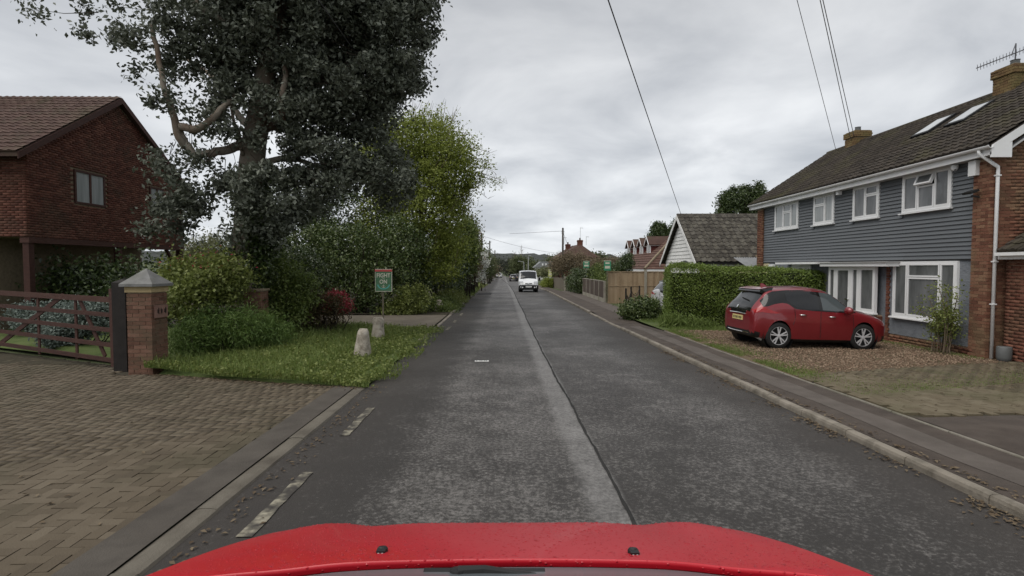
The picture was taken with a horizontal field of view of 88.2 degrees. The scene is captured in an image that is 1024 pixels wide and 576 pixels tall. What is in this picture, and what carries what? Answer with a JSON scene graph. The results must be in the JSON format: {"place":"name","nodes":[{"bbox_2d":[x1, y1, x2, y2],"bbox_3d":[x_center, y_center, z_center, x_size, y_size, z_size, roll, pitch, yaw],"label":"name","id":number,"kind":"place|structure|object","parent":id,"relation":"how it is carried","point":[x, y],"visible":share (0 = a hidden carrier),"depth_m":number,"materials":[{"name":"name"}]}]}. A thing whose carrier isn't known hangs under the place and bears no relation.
{"place":"outdoors","nodes":[
{"label":"outdoors","id":0,"kind":"place"},
{"bbox_2d":[0,318,177,363],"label":"garden soil","id":1,"kind":"structure","parent":0,"point":[7,356],"depth_m":11.49,"materials":[{"name":"brown soil"}]},
{"bbox_2d":[0,299,62,334],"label":"silver shrub","id":2,"kind":"object","parent":1,"relation":"on","point":[19,313],"visible":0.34,"depth_m":15.10,"materials":[{"name":"grey plant"}]},
{"bbox_2d":[17,300,78,330],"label":"silver shrub","id":3,"kind":"object","parent":1,"relation":"on","point":[45,316],"visible":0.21,"depth_m":14.47,"materials":[{"name":"grey plant"}]},
{"bbox_2d":[28,313,92,348],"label":"silver shrub","id":4,"kind":"object","parent":1,"relation":"on","point":[55,331],"visible":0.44,"depth_m":12.80,"materials":[{"name":"grey plant"}]},
{"bbox_2d":[46,294,109,341],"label":"silver shrub","id":5,"kind":"object","parent":1,"relation":"on","point":[99,321],"visible":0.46,"depth_m":13.21,"materials":[{"name":"grey plant"}]},
{"bbox_2d":[14,242,175,326],"bbox_3d":[-16.523,-0.120,18.677,12.809,3.519,4.091,1,2,17],"label":"garden hedge","id":6,"kind":"object","parent":1,"relation":"on","point":[112,272],"visible":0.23,"depth_m":17.33,"materials":[{"name":"green plant"}]},
{"bbox_2d":[0,354,332,575],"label":"driveway","id":7,"kind":"structure","parent":0,"point":[193,438],"depth_m":5.93,"materials":[{"name":"beige brick"}]},
{"bbox_2d":[111,279,127,371],"bbox_3d":[-7.576,0.777,10.357,0.260,1.920,0.320,0,2,0],"label":"gate post","id":8,"kind":"object","parent":7,"relation":"on","point":[120,329],"visible":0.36,"depth_m":10.20,"materials":[{"name":"black metal"}]},
{"bbox_3d":[-12.414,0.799,12.550,0.220,1.700,0.220,0,2,0],"label":"gate post","id":9,"kind":"object","parent":7,"relation":"on","visible":0},
{"bbox_2d":[0,289,113,366],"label":"five bar gate","id":10,"kind":"structure","parent":9,"relation":"attached to","point":[57,298],"depth_m":11.20,"materials":[{"name":"wood"}]},
{"bbox_2d":[140,318,445,386],"bbox_3d":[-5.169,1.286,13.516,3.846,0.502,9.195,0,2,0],"label":"grass","id":11,"kind":"structure","parent":0,"point":[258,356],"depth_m":10.64,"materials":[{"name":"green plant"}]},
{"bbox_2d":[171,278,488,314],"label":"bank","id":12,"kind":"structure","parent":0,"point":[427,313],"depth_m":24.19,"materials":[{"name":"soil"}]},
{"bbox_2d":[158,226,230,272],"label":"olive hedge","id":13,"kind":"object","parent":12,"relation":"on","point":[211,240],"visible":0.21,"depth_m":34.58,"materials":[{"name":"green plant"}]},
{"bbox_2d":[264,184,443,306],"bbox_3d":[-8.541,-2.272,26.527,10.086,6.916,6.135,0,2,-9],"label":"dark tree","id":14,"kind":"object","parent":12,"relation":"on","point":[353,202],"visible":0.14,"depth_m":26.33,"materials":[{"name":"green plant"}]},
{"bbox_2d":[282,209,437,314],"bbox_3d":[-7.475,-1.239,24.412,8.018,4.994,4.620,0,2,0],"label":"holly tree","id":15,"kind":"object","parent":12,"relation":"on","point":[379,251],"visible":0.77,"depth_m":23.70,"materials":[{"name":"green plant"}]},
{"bbox_2d":[376,277,436,315],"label":"variegated shrub","id":16,"kind":"object","parent":12,"relation":"on","point":[406,306],"visible":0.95,"depth_m":23.29,"materials":[{"name":"green plant"}]},
{"bbox_2d":[336,99,506,306],"bbox_3d":[-4.845,-4.169,27.081,9.218,10.726,6.980,0,2,0],"label":"tree","id":17,"kind":"object","parent":12,"relation":"on","point":[443,152],"visible":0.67,"depth_m":25.87,"materials":[{"name":"green plant"}]},
{"bbox_2d":[387,229,480,300],"bbox_3d":[-5.386,-1.696,34.975,6.854,5.012,14.883,0,2,0],"label":"undergrowth thicket","id":18,"kind":"object","parent":12,"relation":"on","point":[460,283],"visible":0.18,"depth_m":31.48,"materials":[{"name":"green plant"}]},
{"bbox_2d":[415,293,464,312],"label":"bank weeds","id":19,"kind":"object","parent":12,"relation":"on","point":[449,305],"visible":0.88,"depth_m":25.12,"materials":[{"name":"green plant"}]},
{"bbox_2d":[435,286,471,304],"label":"bank weeds","id":20,"kind":"object","parent":12,"relation":"on","point":[460,297],"visible":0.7,"depth_m":30.67,"materials":[{"name":"green plant"}]},
{"bbox_2d":[469,225,488,293],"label":"hedgerow tree","id":21,"kind":"object","parent":12,"relation":"on","point":[474,281],"visible":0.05,"depth_m":41.74,"materials":[{"name":"green plant"}]},
{"bbox_2d":[142,250,620,262],"bbox_3d":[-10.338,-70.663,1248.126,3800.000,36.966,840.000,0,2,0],"label":"hills","id":22,"kind":"structure","parent":0,"point":[510,255],"depth_m":981.40,"materials":[{"name":"green plant"}]},
{"bbox_2d":[0,263,1021,575],"bbox_3d":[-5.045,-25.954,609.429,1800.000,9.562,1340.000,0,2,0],"label":"ground","id":23,"kind":"structure","parent":0,"point":[32,353],"depth_m":11.84,"materials":[{"name":"grey concrete"}]},
{"bbox_2d":[0,96,188,332],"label":"brick house","id":24,"kind":"structure","parent":23,"relation":"on","point":[71,181],"depth_m":17.40,"materials":[{"name":"red brick"}]},
{"bbox_2d":[73,169,105,207],"bbox_3d":[-14.138,-3.315,17.715,0.060,1.100,1.300,0,2,0],"label":"window","id":25,"kind":"structure","parent":24,"relation":"in","point":[89,188],"depth_m":17.67,"materials":[{"name":"grey glass"}]},
{"bbox_2d":[149,186,163,214],"bbox_3d":[-14.166,-3.450,21.087,0.060,1.100,0.850,0,2,0],"label":"window","id":26,"kind":"structure","parent":24,"relation":"in","point":[152,190],"depth_m":20.91,"materials":[{"name":"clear glass"}]},
{"bbox_2d":[0,325,434,387],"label":"verge","id":27,"kind":"structure","parent":23,"relation":"on","point":[83,348],"depth_m":12.20,"materials":[{"name":"green plant"}]},
{"bbox_2d":[118,268,172,374],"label":"brick pillar","id":28,"kind":"structure","parent":27,"relation":"on","point":[146,289],"depth_m":9.93,"materials":[{"name":"brick"}]},
{"bbox_2d":[51,385,354,575],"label":"channel","id":29,"kind":"object","parent":27,"relation":"on","point":[110,554],"visible":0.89,"depth_m":4.34,"materials":[{"name":"concrete"}]},
{"bbox_2d":[145,242,266,338],"bbox_3d":[-7.251,0.266,12.302,2.316,2.645,3.058,0,2,0],"label":"rose bush","id":30,"kind":"object","parent":27,"relation":"on","point":[214,278],"visible":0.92,"depth_m":12.07,"materials":[{"name":"green plant"}]},
{"bbox_2d":[167,290,250,357],"bbox_3d":[-6.745,0.847,11.686,1.846,1.630,2.404,0,2,0],"label":"rosemary bush","id":31,"kind":"object","parent":27,"relation":"on","point":[196,333],"visible":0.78,"depth_m":11.31,"materials":[{"name":"green plant"}]},
{"bbox_2d":[14,0,452,313],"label":"eucalyptus tree","id":32,"kind":"object","parent":27,"relation":"on","point":[374,81],"visible":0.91,"depth_m":13.35,"materials":[{"name":"green plant"}]},
{"bbox_2d":[243,288,269,322],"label":"brick pillar","id":33,"kind":"structure","parent":27,"relation":"on","point":[262,296],"depth_m":13.56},
{"bbox_2d":[210,297,309,351],"bbox_3d":[-6.047,0.894,12.368,1.939,1.490,2.368,1,3,30],"label":"rosemary bush","id":34,"kind":"object","parent":27,"relation":"on","point":[252,332],"visible":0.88,"depth_m":12.00,"materials":[{"name":"green plant"}]},
{"bbox_2d":[210,228,340,299],"bbox_3d":[-7.205,-0.267,16.071,2.307,3.475,4.244,1,3,27],"label":"ivy mound","id":35,"kind":"object","parent":27,"relation":"on","point":[314,263],"visible":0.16,"depth_m":16.74,"materials":[{"name":"green plant"}]},
{"bbox_2d":[218,248,340,331],"bbox_3d":[-6.807,-0.067,15.159,3.289,3.153,2.489,1,2,22],"label":"dark shrub","id":36,"kind":"object","parent":27,"relation":"on","point":[296,280],"visible":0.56,"depth_m":14.75,"materials":[{"name":"green plant"}]},
{"bbox_2d":[287,283,354,331],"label":"bronze shrub","id":37,"kind":"object","parent":27,"relation":"on","point":[327,312],"visible":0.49,"depth_m":16.06,"materials":[{"name":"red plant"}]},
{"bbox_2d":[319,288,356,330],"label":"crimson shrub","id":38,"kind":"object","parent":27,"relation":"on","point":[347,303],"visible":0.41,"depth_m":16.51,"materials":[{"name":"red plant"}]},
{"bbox_2d":[354,328,370,355],"bbox_3d":[-3.368,1.250,11.881,0.436,0.689,0.424,0,2,0],"label":"stone bollard","id":39,"kind":"object","parent":27,"relation":"on","point":[363,339],"visible":0.84,"depth_m":11.76,"materials":[{"name":"white stone"}]},
{"bbox_2d":[371,317,384,338],"bbox_3d":[-3.745,1.139,14.728,0.410,0.648,0.405,0,2,0],"label":"stone bollard","id":40,"kind":"object","parent":27,"relation":"on","point":[378,327],"visible":0.83,"depth_m":14.59,"materials":[{"name":"white stone"}]},
{"bbox_2d":[375,269,391,318],"bbox_3d":[-3.686,0.525,15.222,0.486,2.143,0.064,0,2,0],"label":"roadside sign","id":41,"kind":"object","parent":27,"relation":"on","point":[383,280],"visible":1,"depth_m":15.17,"materials":[{"name":"green metal"}]},
{"bbox_2d":[169,315,445,327],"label":"side drive","id":42,"kind":"structure","parent":23,"relation":"on","point":[427,320],"depth_m":20.91,"materials":[{"name":"concrete"}]},
{"bbox_2d":[447,214,488,298],"bbox_3d":[-3.149,-2.251,35.780,3.650,6.022,4.229,-1,2,-16],"label":"hedgerow tree","id":43,"kind":"object","parent":23,"relation":"on","point":[467,288],"visible":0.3,"depth_m":35.37,"materials":[{"name":"green plant"}]},
{"bbox_2d":[473,250,493,290],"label":"tree","id":44,"kind":"object","parent":23,"relation":"on","point":[485,261],"visible":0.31,"depth_m":48.67,"materials":[{"name":"grey plant"}]},
{"bbox_2d":[483,246,501,285],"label":"hedgerow tree","id":45,"kind":"object","parent":23,"relation":"on","point":[491,264],"visible":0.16,"depth_m":69.53,"materials":[{"name":"green plant"}]},
{"bbox_2d":[504,251,533,273],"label":"distant tree","id":46,"kind":"object","parent":23,"relation":"on","point":[517,266],"visible":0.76,"depth_m":148.08,"materials":[{"name":"green plant"}]},
{"bbox_2d":[530,266,557,278],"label":"garden hedge","id":47,"kind":"object","parent":23,"relation":"on","point":[541,272],"visible":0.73,"depth_m":85.15,"materials":[{"name":"green plant"}]},
{"bbox_2d":[538,277,553,287],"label":"yellow shrub","id":48,"kind":"object","parent":23,"relation":"on","point":[548,282],"visible":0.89,"depth_m":59.69,"materials":[{"name":"green plant"}]},
{"bbox_2d":[550,238,597,282],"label":"hipped house","id":49,"kind":"structure","parent":23,"relation":"on","point":[579,246],"depth_m":83.54,"materials":[{"name":"red brick"}]},
{"bbox_2d":[552,288,622,306],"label":"back yard","id":50,"kind":"structure","parent":23,"relation":"on","point":[615,304],"depth_m":30.76,"materials":[{"name":"green plant"}]},
{"bbox_2d":[552,276,565,290],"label":"old fence","id":51,"kind":"object","parent":50,"relation":"on","point":[558,283],"visible":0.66,"depth_m":52.90,"materials":[{"name":"wood"}]},
{"bbox_2d":[544,246,600,287],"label":"brown bush","id":52,"kind":"object","parent":50,"relation":"on","point":[563,266],"visible":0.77,"depth_m":55.35,"materials":[{"name":"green plant"}]},
{"bbox_2d":[560,266,597,293],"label":"dark hedge","id":53,"kind":"object","parent":50,"relation":"on","point":[576,276],"visible":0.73,"depth_m":41.96,"materials":[{"name":"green plant"}]},
{"bbox_2d":[582,278,605,301],"bbox_3d":[5.445,0.133,35.680,0.120,1.451,8.910,0,2,0],"label":"panel fence","id":54,"kind":"object","parent":50,"relation":"on","point":[595,289],"visible":0.89,"depth_m":34.69,"materials":[{"name":"wood"}]},
{"bbox_2d":[586,260,606,291],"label":"garden shrub","id":55,"kind":"object","parent":50,"relation":"on","point":[601,275],"visible":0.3,"depth_m":38.17,"materials":[{"name":"green plant"}]},
{"bbox_2d":[589,253,621,287],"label":"brown bush","id":56,"kind":"object","parent":50,"relation":"on","point":[612,260],"visible":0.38,"depth_m":48.47,"materials":[{"name":"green plant"}]},
{"bbox_2d":[602,250,639,274],"bbox_3d":[7.509,-1.006,37.043,2.621,3.422,2.673,-2,3,-34],"label":"dark conifer","id":57,"kind":"object","parent":50,"relation":"on","point":[625,262],"visible":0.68,"depth_m":36.61,"materials":[{"name":"green plant"}]},
{"bbox_2d":[608,269,668,303],"bbox_3d":[7.460,-0.067,30.785,3.789,2.020,0.120,0,2,0],"label":"timber fence","id":58,"kind":"object","parent":50,"relation":"on","point":[645,280],"visible":0.59,"depth_m":30.77,"materials":[{"name":"wood"}]},
{"bbox_2d":[618,236,668,270],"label":"chalet house","id":59,"kind":"structure","parent":50,"relation":"on","point":[647,251],"depth_m":42.15,"materials":[{"name":"red tile"}]},
{"bbox_2d":[660,213,757,272],"bbox_3d":[13.403,-1.396,29.269,8.710,5.438,6.320,0,2,0],"label":"bungalow","id":60,"kind":"object","parent":50,"relation":"on","point":[719,239],"visible":0.35,"depth_m":27.90,"materials":[{"name":"grey tile"}]},
{"bbox_2d":[608,0,680,213],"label":"overhead cable","id":61,"kind":"object","parent":60,"relation":"attached to","point":[638,89],"visible":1,"depth_m":12.59,"materials":[{"name":"black rubber"}]},
{"bbox_2d":[711,184,747,213],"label":"tree","id":62,"kind":"object","parent":50,"relation":"on","point":[729,200],"visible":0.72,"depth_m":49.41,"materials":[{"name":"green plant"}]},
{"bbox_2d":[737,182,764,213],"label":"tree","id":63,"kind":"object","parent":50,"relation":"on","point":[752,195],"visible":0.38,"depth_m":50.35,"materials":[{"name":"green plant"}]},
{"bbox_2d":[749,180,768,211],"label":"conifer","id":64,"kind":"object","parent":50,"relation":"on","point":[759,186],"visible":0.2,"depth_m":51.49,"materials":[{"name":"green plant"}]},
{"bbox_2d":[563,291,618,311],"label":"pavement verge","id":65,"kind":"structure","parent":23,"relation":"on","point":[608,306],"depth_m":31.15,"materials":[{"name":"concrete"}]},
{"bbox_2d":[645,219,665,235],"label":"conifer","id":66,"kind":"object","parent":23,"relation":"on","point":[655,229],"visible":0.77,"depth_m":61.58,"materials":[{"name":"green plant"}]},
{"bbox_2d":[651,280,665,312],"bbox_3d":[7.440,0.455,22.334,2.215,1.660,4.470,0,2,-6],"label":"silver hatchback","id":67,"kind":"object","parent":23,"relation":"on","point":[658,289],"visible":0.09,"depth_m":23.44,"materials":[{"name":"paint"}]},
{"bbox_2d":[619,313,724,330],"bbox_3d":[7.892,1.265,20.634,6.276,0.127,7.200,0,2,0],"label":"grass strip","id":68,"kind":"object","parent":23,"relation":"on","point":[651,322],"depth_m":19.08,"materials":[{"name":"green plant"}]},
{"bbox_2d":[614,293,664,321],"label":"shrub","id":69,"kind":"object","parent":68,"relation":"on","point":[640,309],"visible":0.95,"depth_m":20.91,"materials":[{"name":"green plant"}]},
{"bbox_2d":[652,307,686,327],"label":"iris tuft","id":70,"kind":"object","parent":68,"relation":"on","point":[665,320],"visible":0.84,"depth_m":17.82,"materials":[{"name":"green plant"}]},
{"bbox_2d":[677,313,717,327],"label":"iris tuft","id":71,"kind":"object","parent":68,"relation":"on","point":[695,322],"visible":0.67,"depth_m":17.71,"materials":[{"name":"green plant"}]},
{"bbox_2d":[662,261,826,325],"bbox_3d":[8.150,0.222,18.628,5.547,2.410,1.386,0,2,4],"label":"privet hedge","id":72,"kind":"object","parent":68,"relation":"on","point":[705,295],"visible":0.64,"depth_m":18.29,"materials":[{"name":"green plant"}]},
{"bbox_2d":[734,257,756,272],"bbox_3d":[11.911,0.003,24.129,2.980,2.855,1.580,0,2,0],"label":"lean to","id":73,"kind":"object","parent":23,"relation":"on","point":[747,261],"visible":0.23,"depth_m":24.32,"materials":[{"name":"beige paint"}]},
{"bbox_2d":[665,330,1012,381],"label":"gravel drive","id":74,"kind":"structure","parent":23,"relation":"on","point":[835,358],"depth_m":11.62,"materials":[{"name":"brown gravel"}]},
{"bbox_2d":[665,328,847,381],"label":"grass","id":75,"kind":"structure","parent":74,"relation":"on","point":[761,361],"depth_m":11.64,"materials":[{"name":"green plant"}]},
{"bbox_2d":[725,283,884,348],"bbox_3d":[7.683,0.734,13.957,3.598,1.660,2.215,1,2,-4],"label":"red hatchback","id":76,"kind":"object","parent":74,"relation":"on","point":[764,315],"visible":1,"depth_m":13.14,"materials":[{"name":"paint"}]},
{"bbox_2d":[674,329,1003,373],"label":"gravel","id":77,"kind":"structure","parent":74,"relation":"on","point":[906,356],"depth_m":12.15,"materials":[{"name":"brown gravel"}]},
{"bbox_2d":[882,340,983,358],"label":"grass","id":78,"kind":"structure","parent":74,"relation":"on","point":[925,348],"depth_m":13.45,"materials":[{"name":"green plant"}]},
{"bbox_2d":[910,275,969,353],"bbox_3d":[10.328,0.648,12.697,1.013,1.917,1.251,1,2,16],"label":"climbing shrub","id":79,"kind":"object","parent":74,"relation":"on","point":[943,320],"visible":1,"depth_m":12.56,"materials":[{"name":"green plant"}]},
{"bbox_2d":[996,346,1012,361],"bbox_3d":[10.775,1.448,11.577,0.270,0.345,0.270,0,2,0],"label":"grey bin","id":80,"kind":"object","parent":74,"relation":"on","point":[1004,353],"visible":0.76,"depth_m":11.48,"materials":[{"name":"plastic"}]},
{"bbox_2d":[664,330,1023,458],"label":"edging","id":81,"kind":"object","parent":23,"relation":"on","point":[956,434],"visible":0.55,"depth_m":7.11,"materials":[{"name":"concrete"}]},
{"bbox_2d":[747,59,1023,358],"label":"house","id":82,"kind":"structure","parent":23,"relation":"on","point":[886,227],"depth_m":14.27,"materials":[{"name":"wood"}]},
{"bbox_2d":[772,201,798,231],"bbox_3d":[10.618,-2.763,20.489,0.145,1.045,1.810,0,2,0],"label":"window","id":83,"kind":"structure","parent":82,"relation":"in","point":[786,215],"depth_m":20.42,"materials":[{"name":"white plastic"}]},
{"bbox_2d":[810,193,835,226],"bbox_3d":[10.638,-2.666,18.061,0.145,1.045,1.270,0,2,0],"label":"window","id":84,"kind":"structure","parent":82,"relation":"in","point":[823,205],"depth_m":17.99,"materials":[{"name":"white plastic"}]},
{"bbox_2d":[828,267,834,297],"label":"porch window","id":85,"kind":"structure","parent":82,"relation":"in","point":[831,275],"depth_m":17.31,"materials":[{"name":"white plastic"}]},
{"bbox_2d":[820,0,850,138],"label":"overhead cable","id":86,"kind":"object","parent":82,"relation":"attached to","point":[834,64],"visible":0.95,"depth_m":16.24,"materials":[{"name":"black rubber"}]},
{"bbox_2d":[822,0,853,135],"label":"overhead cable","id":87,"kind":"object","parent":82,"relation":"attached to","point":[837,63],"visible":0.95,"depth_m":16.25,"materials":[{"name":"black rubber"}]},
{"bbox_2d":[835,267,850,306],"bbox_3d":[10.452,0.348,16.715,0.140,2.040,0.760,0,2,0],"label":"porch door","id":88,"kind":"structure","parent":82,"relation":"in","point":[842,274],"depth_m":16.68,"materials":[{"name":"white plastic"}]},
{"bbox_2d":[850,267,858,310],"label":"porch window","id":89,"kind":"structure","parent":82,"relation":"in","point":[854,270],"depth_m":16.16,"materials":[{"name":"white plastic"}]},
{"bbox_2d":[849,182,880,221],"bbox_3d":[10.655,-2.578,15.938,0.145,1.050,1.260,0,2,0],"label":"window","id":90,"kind":"structure","parent":82,"relation":"in","point":[866,199],"depth_m":15.89,"materials":[{"name":"white plastic"}]},
{"bbox_2d":[858,267,877,314],"bbox_3d":[10.469,0.065,15.602,0.145,1.385,0.800,0,2,0],"label":"porch window","id":91,"kind":"structure","parent":82,"relation":"in","point":[868,276],"depth_m":15.54,"materials":[{"name":"white plastic"}]},
{"bbox_2d":[888,261,959,325],"bbox_3d":[10.654,0.086,13.728,0.145,1.555,2.210,0,2,0],"label":"window","id":92,"kind":"structure","parent":82,"relation":"in","point":[907,284],"depth_m":13.79,"materials":[{"name":"white plastic"}]},
{"bbox_2d":[898,166,953,214],"bbox_3d":[10.643,-2.488,13.650,0.208,1.045,1.700,0,2,0],"label":"window","id":93,"kind":"structure","parent":82,"relation":"in","point":[918,196],"depth_m":13.56,"materials":[{"name":"white plastic"}]},
{"bbox_2d":[976,43,1023,70],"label":"television aerial","id":94,"kind":"object","parent":82,"relation":"attached to","point":[1006,56],"visible":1,"depth_m":14.44,"materials":[{"name":"metal"}]},
{"bbox_2d":[994,233,1023,361],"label":"garage","id":95,"kind":"structure","parent":23,"relation":"on","point":[1012,252],"depth_m":11.47,"materials":[{"name":"red brick"}]},
{"bbox_2d":[0,0,1023,256],"label":"sky","id":96,"kind":"structure","parent":0,"point":[730,92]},
{"bbox_2d":[142,275,1023,575],"bbox_3d":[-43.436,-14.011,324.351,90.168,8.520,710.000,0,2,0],"label":"road","id":97,"kind":"structure","parent":0,"point":[448,429],"depth_m":5.34,"materials":[{"name":"grey asphalt"}]},
{"bbox_2d":[109,387,365,575],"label":"kerb","id":98,"kind":"structure","parent":97,"relation":"on","point":[144,561],"depth_m":4.37,"materials":[{"name":"concrete"}]},
{"bbox_2d":[236,472,312,536],"bbox_3d":[-1.940,1.776,4.434,0.122,0.018,1.250,0,2,0],"label":"road marking","id":99,"kind":"object","parent":97,"relation":"on","point":[252,528],"visible":1,"depth_m":4.27,"materials":[{"name":"white paint"}]},
{"bbox_2d":[340,408,373,434],"bbox_3d":[-1.986,1.714,6.858,0.118,0.019,1.302,0,2,-1],"label":"road marking","id":100,"kind":"object","parent":97,"relation":"on","point":[356,422],"visible":1,"depth_m":6.75,"materials":[{"name":"white paint"}]},
{"bbox_2d":[147,522,872,575],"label":"red car","id":101,"kind":"object","parent":97,"relation":"on","point":[545,549],"visible":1,"depth_m":1.26,"materials":[{"name":"paint"}]},
{"bbox_2d":[0,331,1023,570],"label":"fallen leaves","id":102,"kind":"object","parent":97,"relation":"on","point":[769,402],"visible":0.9,"depth_m":6.51,"materials":[{"name":"brown plant"}]},
{"bbox_2d":[516,270,539,291],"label":"white van","id":103,"kind":"object","parent":97,"relation":"on","point":[527,280],"visible":1,"depth_m":46.21,"materials":[{"name":"paint"}]},
{"bbox_2d":[503,280,636,524],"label":"road seam","id":104,"kind":"object","parent":97,"relation":"on","point":[626,507],"visible":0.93,"depth_m":5.82,"materials":[{"name":"black asphalt"}]},
{"bbox_2d":[538,287,1023,520],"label":"kerb","id":105,"kind":"structure","parent":97,"relation":"on","point":[988,496],"depth_m":5.79,"materials":[{"name":"concrete"}]},
{"bbox_2d":[659,324,728,330],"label":"grass","id":106,"kind":"structure","parent":0,"point":[722,327],"depth_m":17.31,"materials":[{"name":"green plant"}]},
{"bbox_2d":[538,285,1023,503],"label":"pavement","id":107,"kind":"structure","parent":0,"point":[994,481],"depth_m":6.80,"materials":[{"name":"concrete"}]},
{"bbox_2d":[629,326,1023,485],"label":"pavement band","id":108,"kind":"object","parent":107,"relation":"on","point":[981,462],"visible":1,"depth_m":6.43,"materials":[{"name":"concrete"}]},
{"bbox_2d":[794,361,1023,420],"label":"driveway","id":109,"kind":"structure","parent":0,"point":[985,399],"depth_m":8.38,"materials":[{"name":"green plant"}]},
{"bbox_2d":[917,415,1023,455],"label":"apron","id":110,"kind":"object","parent":109,"relation":"on","point":[1005,432],"visible":1,"depth_m":6.25,"materials":[{"name":"concrete"}]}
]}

